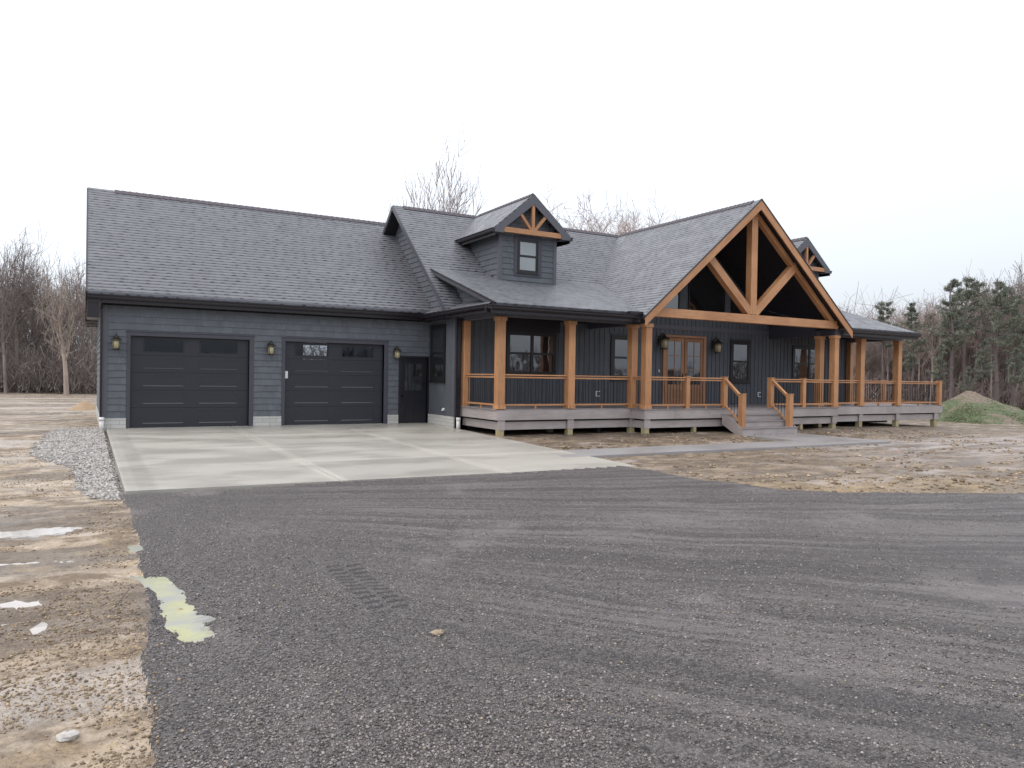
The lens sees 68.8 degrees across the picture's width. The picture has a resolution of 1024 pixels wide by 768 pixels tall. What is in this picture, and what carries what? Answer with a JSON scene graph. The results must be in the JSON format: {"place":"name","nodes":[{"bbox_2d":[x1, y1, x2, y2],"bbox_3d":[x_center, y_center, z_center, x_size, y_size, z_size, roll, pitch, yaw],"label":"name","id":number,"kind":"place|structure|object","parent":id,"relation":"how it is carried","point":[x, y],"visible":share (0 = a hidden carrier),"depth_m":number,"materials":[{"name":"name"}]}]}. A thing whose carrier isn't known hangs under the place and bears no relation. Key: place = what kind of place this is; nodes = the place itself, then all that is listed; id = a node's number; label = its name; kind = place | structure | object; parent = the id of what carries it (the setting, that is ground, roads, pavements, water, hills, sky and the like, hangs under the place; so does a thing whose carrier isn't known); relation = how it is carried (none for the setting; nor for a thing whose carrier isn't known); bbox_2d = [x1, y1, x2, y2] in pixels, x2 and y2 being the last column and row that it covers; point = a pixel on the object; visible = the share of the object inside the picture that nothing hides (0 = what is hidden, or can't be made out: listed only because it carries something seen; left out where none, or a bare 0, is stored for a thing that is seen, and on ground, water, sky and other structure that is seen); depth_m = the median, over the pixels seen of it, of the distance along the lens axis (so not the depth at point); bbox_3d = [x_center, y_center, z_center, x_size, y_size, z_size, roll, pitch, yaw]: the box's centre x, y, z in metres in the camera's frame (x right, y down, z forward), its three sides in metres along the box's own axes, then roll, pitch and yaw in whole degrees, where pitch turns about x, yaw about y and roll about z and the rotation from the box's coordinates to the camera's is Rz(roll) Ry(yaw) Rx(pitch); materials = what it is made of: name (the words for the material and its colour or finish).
{"place":"outdoors","nodes":[
{"label":"outdoors","id":0,"kind":"place"},
{"bbox_2d":[27,427,123,500],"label":"gravel path","id":1,"kind":"structure","parent":0,"point":[80,469],"depth_m":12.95,"materials":[{"name":"grey gravel"}]},
{"bbox_2d":[106,423,636,494],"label":"concrete driveway","id":2,"kind":"structure","parent":0,"point":[149,460],"depth_m":15.05,"materials":[{"name":"grey concrete"}]},
{"bbox_2d":[0,389,1023,767],"bbox_3d":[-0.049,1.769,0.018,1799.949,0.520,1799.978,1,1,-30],"label":"ground","id":3,"kind":"structure","parent":0,"point":[28,419],"depth_m":9.27,"materials":[{"name":"brown soil"}]},
{"bbox_2d":[0,247,41,360],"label":"bare tree","id":4,"kind":"object","parent":3,"relation":"on","point":[12,332],"visible":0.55,"depth_m":51.28,"materials":[{"name":"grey plant"}]},
{"bbox_2d":[0,600,41,608],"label":"puddle","id":5,"kind":"object","parent":3,"relation":"on","point":[16,604],"visible":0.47,"depth_m":5.53,"materials":[{"name":"liquid"}]},
{"bbox_2d":[1,272,42,391],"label":"bare tree","id":6,"kind":"object","parent":3,"relation":"on","point":[23,345],"visible":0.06,"depth_m":54.46,"materials":[{"name":"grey plant"}]},
{"bbox_2d":[0,219,46,391],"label":"bare tree","id":7,"kind":"object","parent":3,"relation":"on","point":[4,294],"visible":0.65,"depth_m":51.61,"materials":[{"name":"brown plant"}]},
{"bbox_2d":[2,248,55,391],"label":"bare tree","id":8,"kind":"object","parent":3,"relation":"on","point":[33,337],"visible":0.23,"depth_m":54.68,"materials":[{"name":"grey plant"}]},
{"bbox_2d":[0,263,59,392],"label":"bare tree","id":9,"kind":"object","parent":3,"relation":"on","point":[3,323],"visible":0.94,"depth_m":50.03,"materials":[{"name":"brown plant"}]},
{"bbox_2d":[29,622,47,634],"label":"puddle","id":10,"kind":"object","parent":3,"relation":"on","point":[38,628],"visible":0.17,"depth_m":5.03,"materials":[{"name":"liquid"}]},
{"bbox_2d":[1,231,85,391],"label":"bare tree","id":11,"kind":"object","parent":3,"relation":"on","point":[43,305],"visible":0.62,"depth_m":52.29,"materials":[{"name":"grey plant"}]},
{"bbox_2d":[0,311,97,393],"bbox_3d":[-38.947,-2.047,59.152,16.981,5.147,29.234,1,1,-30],"label":"undergrowth","id":12,"kind":"object","parent":3,"relation":"on","point":[35,377],"visible":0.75,"depth_m":50.87,"materials":[{"name":"brown plant"}]},
{"bbox_2d":[29,300,72,390],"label":"bare tree","id":13,"kind":"object","parent":3,"relation":"on","point":[40,321],"visible":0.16,"depth_m":57.18,"materials":[{"name":"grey plant"}]},
{"bbox_2d":[0,527,107,538],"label":"puddle","id":14,"kind":"object","parent":3,"relation":"on","point":[36,532],"visible":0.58,"depth_m":7.96,"materials":[{"name":"liquid"}]},
{"bbox_2d":[26,257,82,395],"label":"bare tree","id":15,"kind":"object","parent":3,"relation":"on","point":[59,322],"visible":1,"depth_m":46.70,"materials":[{"name":"brown plant"}]},
{"bbox_2d":[30,242,81,391],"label":"bare tree","id":16,"kind":"object","parent":3,"relation":"on","point":[67,281],"visible":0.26,"depth_m":55.54,"materials":[{"name":"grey plant"}]},
{"bbox_2d":[43,259,85,389],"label":"bare tree","id":17,"kind":"object","parent":3,"relation":"on","point":[81,277],"visible":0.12,"depth_m":57.01,"materials":[{"name":"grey plant"}]},
{"bbox_2d":[41,285,90,391],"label":"bare tree","id":18,"kind":"object","parent":3,"relation":"on","point":[69,322],"visible":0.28,"depth_m":53.89,"materials":[{"name":"brown plant"}]},
{"bbox_2d":[56,729,80,741],"bbox_3d":[-2.061,1.635,3.473,0.099,0.050,0.069,1,1,-30],"label":"rock","id":19,"kind":"object","parent":3,"relation":"on","point":[68,735],"visible":1,"depth_m":3.45,"materials":[{"name":"stone"}]},
{"bbox_2d":[47,251,97,392],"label":"bare tree","id":20,"kind":"object","parent":3,"relation":"on","point":[84,332],"visible":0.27,"depth_m":50.98,"materials":[{"name":"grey plant"}]},
{"bbox_2d":[53,268,96,362],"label":"bare tree","id":21,"kind":"object","parent":3,"relation":"on","point":[74,310],"visible":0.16,"depth_m":57.63,"materials":[{"name":"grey plant"}]},
{"bbox_2d":[54,266,97,392],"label":"bare tree","id":22,"kind":"object","parent":3,"relation":"on","point":[77,285],"visible":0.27,"depth_m":54.89,"materials":[{"name":"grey plant"}]},
{"bbox_2d":[69,401,95,410],"bbox_3d":[-16.612,0.893,29.120,1.500,0.453,1.800,1,1,-30],"label":"dirt pile","id":23,"kind":"object","parent":3,"relation":"on","point":[84,405],"visible":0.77,"depth_m":28.79,"materials":[{"name":"beige soil"}]},
{"bbox_2d":[127,545,142,551],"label":"puddle","id":24,"kind":"object","parent":3,"relation":"on","point":[133,548],"visible":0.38,"depth_m":7.36,"materials":[{"name":"grey liquid"}]},
{"bbox_2d":[129,575,214,642],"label":"puddle","id":25,"kind":"object","parent":3,"relation":"on","point":[187,622],"visible":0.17,"depth_m":5.41,"materials":[{"name":"yellow liquid"}]},
{"bbox_2d":[385,123,488,222],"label":"bare tree","id":26,"kind":"object","parent":3,"relation":"on","point":[452,201],"visible":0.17,"depth_m":50.95,"materials":[{"name":"grey plant"}]},
{"bbox_2d":[85,187,921,433],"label":"house","id":27,"kind":"structure","parent":3,"relation":"on","point":[197,306],"depth_m":23.17,"materials":[{"name":"grey wood"}]},
{"bbox_2d":[110,333,121,349],"bbox_3d":[-10.210,-1.097,19.282,0.280,0.420,0.308,1,1,-30],"label":"wall lantern","id":28,"kind":"object","parent":27,"relation":"attached to","point":[116,339],"depth_m":19.21,"materials":[{"name":"brown metal"}]},
{"bbox_2d":[130,336,248,427],"bbox_3d":[-8.784,-0.044,20.465,2.990,2.424,0.057,1,1,-30],"label":"garage door","id":29,"kind":"structure","parent":27,"relation":"in","point":[184,379],"depth_m":20.42,"materials":[{"name":"black metal"}]},
{"bbox_2d":[284,342,382,424],"bbox_3d":[-5.325,-0.008,22.445,3.000,2.424,0.057,1,1,-30],"label":"garage door","id":30,"kind":"structure","parent":27,"relation":"in","point":[313,385],"depth_m":22.40,"materials":[{"name":"black metal"}]},
{"bbox_2d":[303,345,326,359],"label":"garage door window","id":31,"kind":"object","parent":30,"relation":"in","point":[313,351],"visible":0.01,"depth_m":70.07,"materials":[{"name":"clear glass"}]},
{"bbox_2d":[398,356,428,422],"bbox_3d":[-3.125,0.175,23.610,1.020,2.110,0.135,1,1,-30],"label":"side door","id":32,"kind":"structure","parent":27,"relation":"in","point":[413,381],"depth_m":23.64,"materials":[{"name":"black metal"}]},
{"bbox_2d":[429,324,445,382],"bbox_3d":[-2.316,-0.946,23.243,0.060,1.795,1.140,1,1,-30],"label":"window","id":33,"kind":"structure","parent":27,"relation":"in","point":[437,333],"depth_m":23.21,"materials":[{"name":"black glass"}]},
{"bbox_2d":[517,239,538,274],"bbox_3d":[0.513,-4.074,23.984,0.810,1.105,0.060,1,1,-30],"label":"dormer window","id":34,"kind":"structure","parent":27,"relation":"in","point":[528,250],"depth_m":23.99,"materials":[{"name":"black glass"}]},
{"bbox_2d":[505,331,556,376],"bbox_3d":[0.629,-0.937,23.534,1.880,1.405,0.060,1,1,-30],"label":"window","id":35,"kind":"structure","parent":27,"relation":"in","point":[531,353],"depth_m":23.51,"materials":[{"name":"grey glass"}]},
{"bbox_2d":[610,334,627,380],"bbox_3d":[3.765,-0.875,25.330,1.070,1.565,0.060,1,1,-30],"label":"window","id":36,"kind":"structure","parent":27,"relation":"in","point":[618,355],"depth_m":25.24,"materials":[{"name":"black glass"}]},
{"bbox_2d":[658,333,669,349],"bbox_3d":[5.274,-1.490,25.936,0.388,0.582,0.426,1,1,-30],"label":"wall lantern","id":37,"kind":"object","parent":27,"relation":"attached to","point":[663,340],"depth_m":25.85,"materials":[{"name":"brown metal"}]},
{"bbox_2d":[664,292,679,308],"bbox_3d":[5.234,-3.792,26.118,1.710,2.360,0.035,1,1,-30],"label":"gable window","id":38,"kind":"structure","parent":27,"relation":"in","point":[674,303],"depth_m":26.45,"materials":[{"name":"grey glass"}]},
{"bbox_2d":[662,335,706,403],"bbox_3d":[6.155,-0.498,26.705,2.020,2.450,0.120,1,1,-30],"label":"front door","id":39,"kind":"structure","parent":27,"relation":"in","point":[680,359],"depth_m":26.69,"materials":[{"name":"brown wood"}]},
{"bbox_2d":[460,199,942,435],"bbox_3d":[6.259,-2.172,29.673,20.870,7.722,12.824,1,1,-30],"label":"porch","id":40,"kind":"object","parent":27,"relation":"attached to","point":[498,417],"visible":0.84,"depth_m":23.60,"materials":[{"name":"brown wood"}]},
{"bbox_2d":[466,374,493,406],"bbox_3d":[-0.871,0.188,21.383,0.100,0.960,1.900,1,1,-30],"label":"porch railing","id":41,"kind":"object","parent":40,"relation":"on","point":[482,403],"visible":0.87,"depth_m":21.42,"materials":[{"name":"brown wood"}]},
{"bbox_2d":[505,374,566,408],"bbox_3d":[0.658,0.216,21.037,2.090,0.960,0.100,1,1,-30],"label":"porch railing","id":42,"kind":"object","parent":40,"relation":"on","point":[531,404],"visible":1,"depth_m":21.02,"materials":[{"name":"brown wood"}]},
{"bbox_2d":[575,375,629,407],"bbox_3d":[2.654,0.237,22.180,2.070,0.960,0.100,1,1,-30],"label":"porch railing","id":43,"kind":"object","parent":40,"relation":"on","point":[619,403],"visible":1,"depth_m":22.17,"materials":[{"name":"brown wood"}]},
{"bbox_2d":[633,376,640,405],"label":"porch railing","id":44,"kind":"object","parent":40,"relation":"attached to","point":[636,378],"visible":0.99,"depth_m":22.47,"materials":[{"name":"brown wood"}]},
{"bbox_2d":[651,377,685,408],"bbox_3d":[4.700,0.265,22.591,1.410,0.960,0.100,1,1,-30],"label":"porch railing","id":45,"kind":"object","parent":40,"relation":"on","point":[667,404],"visible":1,"depth_m":22.58,"materials":[{"name":"brown wood"}]},
{"bbox_2d":[690,377,723,407],"bbox_3d":[6.053,0.279,23.366,1.430,0.960,0.100,1,1,-30],"label":"porch railing","id":46,"kind":"object","parent":40,"relation":"on","point":[697,379],"visible":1,"depth_m":23.36,"materials":[{"name":"brown wood"}]},
{"bbox_2d":[725,379,740,420],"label":"porch railing","id":47,"kind":"object","parent":40,"relation":"attached to","point":[732,387],"visible":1,"depth_m":23.42,"materials":[{"name":"brown wood"}]},
{"bbox_2d":[772,380,786,419],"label":"porch railing","id":48,"kind":"object","parent":40,"relation":"attached to","point":[780,388],"visible":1,"depth_m":24.46,"materials":[{"name":"brown wood"}]},
{"bbox_2d":[774,379,802,404],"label":"porch railing","id":49,"kind":"object","parent":40,"relation":"on","point":[799,403],"visible":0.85,"depth_m":25.23,"materials":[{"name":"brown wood"}]},
{"bbox_2d":[806,379,833,406],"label":"porch railing","id":50,"kind":"object","parent":40,"relation":"on","point":[813,381],"visible":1,"depth_m":25.97,"materials":[{"name":"brown wood"}]},
{"bbox_2d":[824,380,858,405],"bbox_3d":[12.091,0.333,27.583,2.100,0.960,0.100,1,1,-30],"label":"porch railing","id":51,"kind":"object","parent":40,"relation":"on","point":[847,402],"visible":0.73,"depth_m":27.71,"materials":[{"name":"brown wood"}]},
{"bbox_2d":[864,380,896,405],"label":"porch railing","id":52,"kind":"object","parent":40,"relation":"on","point":[880,383],"visible":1,"depth_m":28.77,"materials":[{"name":"brown wood"}]},
{"bbox_2d":[884,382,931,403],"bbox_3d":[16.897,0.369,31.728,0.100,0.960,2.300,1,1,-30],"label":"porch railing","id":53,"kind":"object","parent":40,"relation":"on","point":[915,394],"visible":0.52,"depth_m":31.52,"materials":[{"name":"brown wood"}]},
{"bbox_2d":[901,381,938,404],"bbox_3d":[16.309,0.377,29.986,2.590,0.960,0.100,1,1,-29],"label":"porch railing","id":54,"kind":"object","parent":40,"relation":"on","point":[929,383],"visible":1,"depth_m":30.00,"materials":[{"name":"brown wood"}]},
{"bbox_2d":[688,265,724,312],"bbox_3d":[7.103,-3.943,27.184,1.790,2.700,0.035,1,1,-30],"label":"gable window","id":55,"kind":"structure","parent":27,"relation":"in","point":[705,292],"depth_m":27.17,"materials":[{"name":"black glass"}]},
{"bbox_2d":[712,337,722,352],"bbox_3d":[7.478,-1.407,27.199,0.388,0.582,0.426,1,1,-30],"label":"wall lantern","id":56,"kind":"object","parent":27,"relation":"attached to","point":[717,345],"depth_m":27.10,"materials":[{"name":"brown metal"}]},
{"bbox_2d":[731,299,741,313],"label":"gable window","id":57,"kind":"structure","parent":27,"relation":"in","point":[734,309],"depth_m":27.90,"materials":[{"name":"black glass"}]},
{"bbox_2d":[729,340,750,383],"bbox_3d":[8.578,-0.826,28.085,1.080,1.625,0.060,1,1,-30],"label":"window","id":58,"kind":"structure","parent":27,"relation":"in","point":[740,350],"depth_m":28.09,"materials":[{"name":"black glass"}]},
{"bbox_2d":[792,345,825,382],"bbox_3d":[11.936,-0.791,30.007,2.020,1.465,0.060,1,1,-30],"label":"window","id":59,"kind":"structure","parent":27,"relation":"in","point":[803,357],"depth_m":29.87,"materials":[{"name":"grey glass"}]},
{"bbox_2d":[0,443,1022,767],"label":"mud clods","id":60,"kind":"object","parent":3,"relation":"on","point":[72,681],"visible":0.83,"depth_m":4.47,"materials":[{"name":"brown soil"}]},
{"bbox_2d":[556,189,636,234],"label":"bare tree","id":61,"kind":"object","parent":3,"relation":"on","point":[601,228],"visible":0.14,"depth_m":56.78,"materials":[{"name":"red plant"}]},
{"bbox_2d":[574,194,646,234],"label":"bare tree","id":62,"kind":"object","parent":3,"relation":"on","point":[633,219],"visible":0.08,"depth_m":63.02,"materials":[{"name":"red plant"}]},
{"bbox_2d":[591,198,680,233],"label":"bare tree","id":63,"kind":"object","parent":3,"relation":"on","point":[636,222],"visible":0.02,"depth_m":60.17,"materials":[{"name":"brown plant"}]},
{"bbox_2d":[525,428,1023,492],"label":"soil lumps","id":64,"kind":"object","parent":3,"relation":"on","point":[891,483],"visible":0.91,"depth_m":15.09,"materials":[{"name":"brown soil"}]},
{"bbox_2d":[854,342,885,393],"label":"bare tree","id":65,"kind":"object","parent":3,"relation":"on","point":[869,350],"visible":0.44,"depth_m":53.08,"materials":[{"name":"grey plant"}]},
{"bbox_2d":[860,306,892,394],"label":"bare tree","id":66,"kind":"object","parent":3,"relation":"on","point":[872,365],"visible":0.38,"depth_m":53.82,"materials":[{"name":"brown plant"}]},
{"bbox_2d":[866,306,909,399],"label":"bare tree","id":67,"kind":"object","parent":3,"relation":"on","point":[887,358],"visible":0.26,"depth_m":52.83,"materials":[{"name":"brown plant"}]},
{"bbox_2d":[873,300,904,379],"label":"pine tree","id":68,"kind":"object","parent":3,"relation":"on","point":[882,306],"visible":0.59,"depth_m":49.95,"materials":[{"name":"green plant"}]},
{"bbox_2d":[874,446,919,454],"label":"puddle","id":69,"kind":"object","parent":3,"relation":"on","point":[892,451],"visible":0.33,"depth_m":19.10,"materials":[{"name":"liquid"}]},
{"bbox_2d":[889,311,925,382],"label":"bare tree","id":70,"kind":"object","parent":3,"relation":"on","point":[909,373],"visible":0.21,"depth_m":53.07,"materials":[{"name":"brown plant"}]},
{"bbox_2d":[888,299,939,400],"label":"bare tree","id":71,"kind":"object","parent":3,"relation":"on","point":[918,361],"visible":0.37,"depth_m":51.65,"materials":[{"name":"brown plant"}]},
{"bbox_2d":[898,302,934,403],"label":"pine tree","id":72,"kind":"object","parent":3,"relation":"on","point":[912,360],"visible":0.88,"depth_m":47.83,"materials":[{"name":"green plant"}]},
{"bbox_2d":[838,282,1023,409],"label":"bare trees","id":73,"kind":"object","parent":3,"relation":"on","point":[1000,368],"visible":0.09,"depth_m":54.59,"materials":[{"name":"red plant"}]},
{"bbox_2d":[905,289,956,404],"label":"tree","id":74,"kind":"object","parent":3,"relation":"on","point":[931,353],"visible":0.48,"depth_m":50.16,"materials":[{"name":"red plant"}]},
{"bbox_2d":[922,313,942,404],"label":"pine tree","id":75,"kind":"object","parent":3,"relation":"on","point":[929,343],"visible":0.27,"depth_m":51.94,"materials":[{"name":"green plant"}]},
{"bbox_2d":[853,362,1023,409],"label":"undergrowth","id":76,"kind":"object","parent":3,"relation":"on","point":[1019,399],"visible":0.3,"depth_m":50.97,"materials":[{"name":"red plant"}]},
{"bbox_2d":[928,344,953,390],"bbox_3d":[22.767,-0.118,40.055,1.428,4.086,1.223,1,1,-28],"label":"pine tree","id":77,"kind":"object","parent":3,"relation":"on","point":[938,360],"visible":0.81,"depth_m":39.94,"materials":[{"name":"green plant"}]},
{"bbox_2d":[912,299,974,389],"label":"bare tree","id":78,"kind":"object","parent":3,"relation":"on","point":[944,354],"visible":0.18,"depth_m":53.96,"materials":[{"name":"brown plant"}]},
{"bbox_2d":[934,315,960,399],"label":"pine tree","id":79,"kind":"object","parent":3,"relation":"on","point":[948,377],"visible":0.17,"depth_m":50.88,"materials":[{"name":"green plant"}]},
{"bbox_2d":[926,278,981,398],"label":"pine tree","id":80,"kind":"object","parent":3,"relation":"on","point":[950,317],"visible":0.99,"depth_m":45.84,"materials":[{"name":"green plant"}]},
{"bbox_2d":[945,300,982,386],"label":"bare tree","id":81,"kind":"object","parent":3,"relation":"on","point":[962,345],"visible":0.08,"depth_m":54.87,"materials":[{"name":"brown plant"}]},
{"bbox_2d":[958,366,976,390],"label":"pine tree","id":82,"kind":"object","parent":3,"relation":"on","point":[968,382],"visible":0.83,"depth_m":40.98,"materials":[{"name":"green plant"}]},
{"bbox_2d":[951,276,985,391],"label":"pine tree","id":83,"kind":"object","parent":3,"relation":"on","point":[967,298],"visible":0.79,"depth_m":48.89,"materials":[{"name":"green plant"}]},
{"bbox_2d":[927,390,1023,424],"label":"dirt mound","id":84,"kind":"object","parent":3,"relation":"on","point":[995,414],"visible":0.77,"depth_m":37.52,"materials":[{"name":"soil"}]},
{"bbox_2d":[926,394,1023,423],"bbox_3d":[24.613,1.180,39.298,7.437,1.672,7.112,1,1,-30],"label":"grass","id":85,"kind":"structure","parent":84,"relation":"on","point":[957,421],"depth_m":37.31,"materials":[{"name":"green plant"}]},
{"bbox_2d":[972,339,996,395],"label":"pine tree","id":86,"kind":"object","parent":3,"relation":"on","point":[981,360],"visible":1,"depth_m":42.96,"materials":[{"name":"green plant"}]},
{"bbox_2d":[968,281,1004,392],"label":"pine tree","id":87,"kind":"object","parent":3,"relation":"on","point":[983,283],"visible":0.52,"depth_m":51.88,"materials":[{"name":"green plant"}]},
{"bbox_2d":[955,269,1023,381],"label":"bare tree","id":88,"kind":"object","parent":3,"relation":"on","point":[986,298],"visible":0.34,"depth_m":50.40,"materials":[{"name":"grey plant"}]},
{"bbox_2d":[970,292,1015,397],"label":"bare tree","id":89,"kind":"object","parent":3,"relation":"on","point":[990,353],"visible":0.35,"depth_m":50.66,"materials":[{"name":"brown plant"}]},
{"bbox_2d":[971,279,1023,403],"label":"bare tree","id":90,"kind":"object","parent":3,"relation":"on","point":[1017,294],"visible":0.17,"depth_m":50.78,"materials":[{"name":"red plant"}]},
{"bbox_2d":[980,278,1023,401],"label":"pine tree","id":91,"kind":"object","parent":3,"relation":"on","point":[997,325],"visible":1,"depth_m":44.82,"materials":[{"name":"green plant"}]},
{"bbox_2d":[980,319,1023,394],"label":"bare tree","id":92,"kind":"object","parent":3,"relation":"on","point":[1016,387],"visible":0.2,"depth_m":50.40,"materials":[{"name":"grey plant"}]},
{"bbox_2d":[986,262,1023,378],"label":"bare tree","id":93,"kind":"object","parent":3,"relation":"on","point":[1017,288],"visible":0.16,"depth_m":54.90,"materials":[{"name":"grey plant"}]},
{"bbox_2d":[992,294,1023,406],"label":"pine tree","id":94,"kind":"object","parent":3,"relation":"on","point":[1020,339],"visible":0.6,"depth_m":47.86,"materials":[{"name":"green plant"}]},
{"bbox_2d":[993,285,1023,404],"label":"pine tree","id":95,"kind":"object","parent":3,"relation":"on","point":[1008,288],"visible":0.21,"depth_m":50.87,"materials":[{"name":"green plant"}]},
{"bbox_2d":[1007,348,1023,406],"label":"pine tree","id":96,"kind":"object","parent":3,"relation":"on","point":[1012,366],"visible":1,"depth_m":40.97,"materials":[{"name":"green plant"}]},
{"bbox_2d":[0,0,1023,359],"label":"sky","id":97,"kind":"structure","parent":0,"point":[886,135],"materials":[{"name":"white"}]},
{"bbox_2d":[27,466,1023,767],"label":"gravel driveway","id":98,"kind":"structure","parent":0,"point":[369,592],"depth_m":5.26,"materials":[{"name":"grey gravel"}]},
{"bbox_2d":[558,440,832,457],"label":"path","id":99,"kind":"structure","parent":0,"point":[643,451],"depth_m":18.24,"materials":[{"name":"concrete"}]},
{"bbox_2d":[746,433,890,445],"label":"path","id":100,"kind":"structure","parent":0,"point":[839,441],"depth_m":21.88,"materials":[{"name":"concrete"}]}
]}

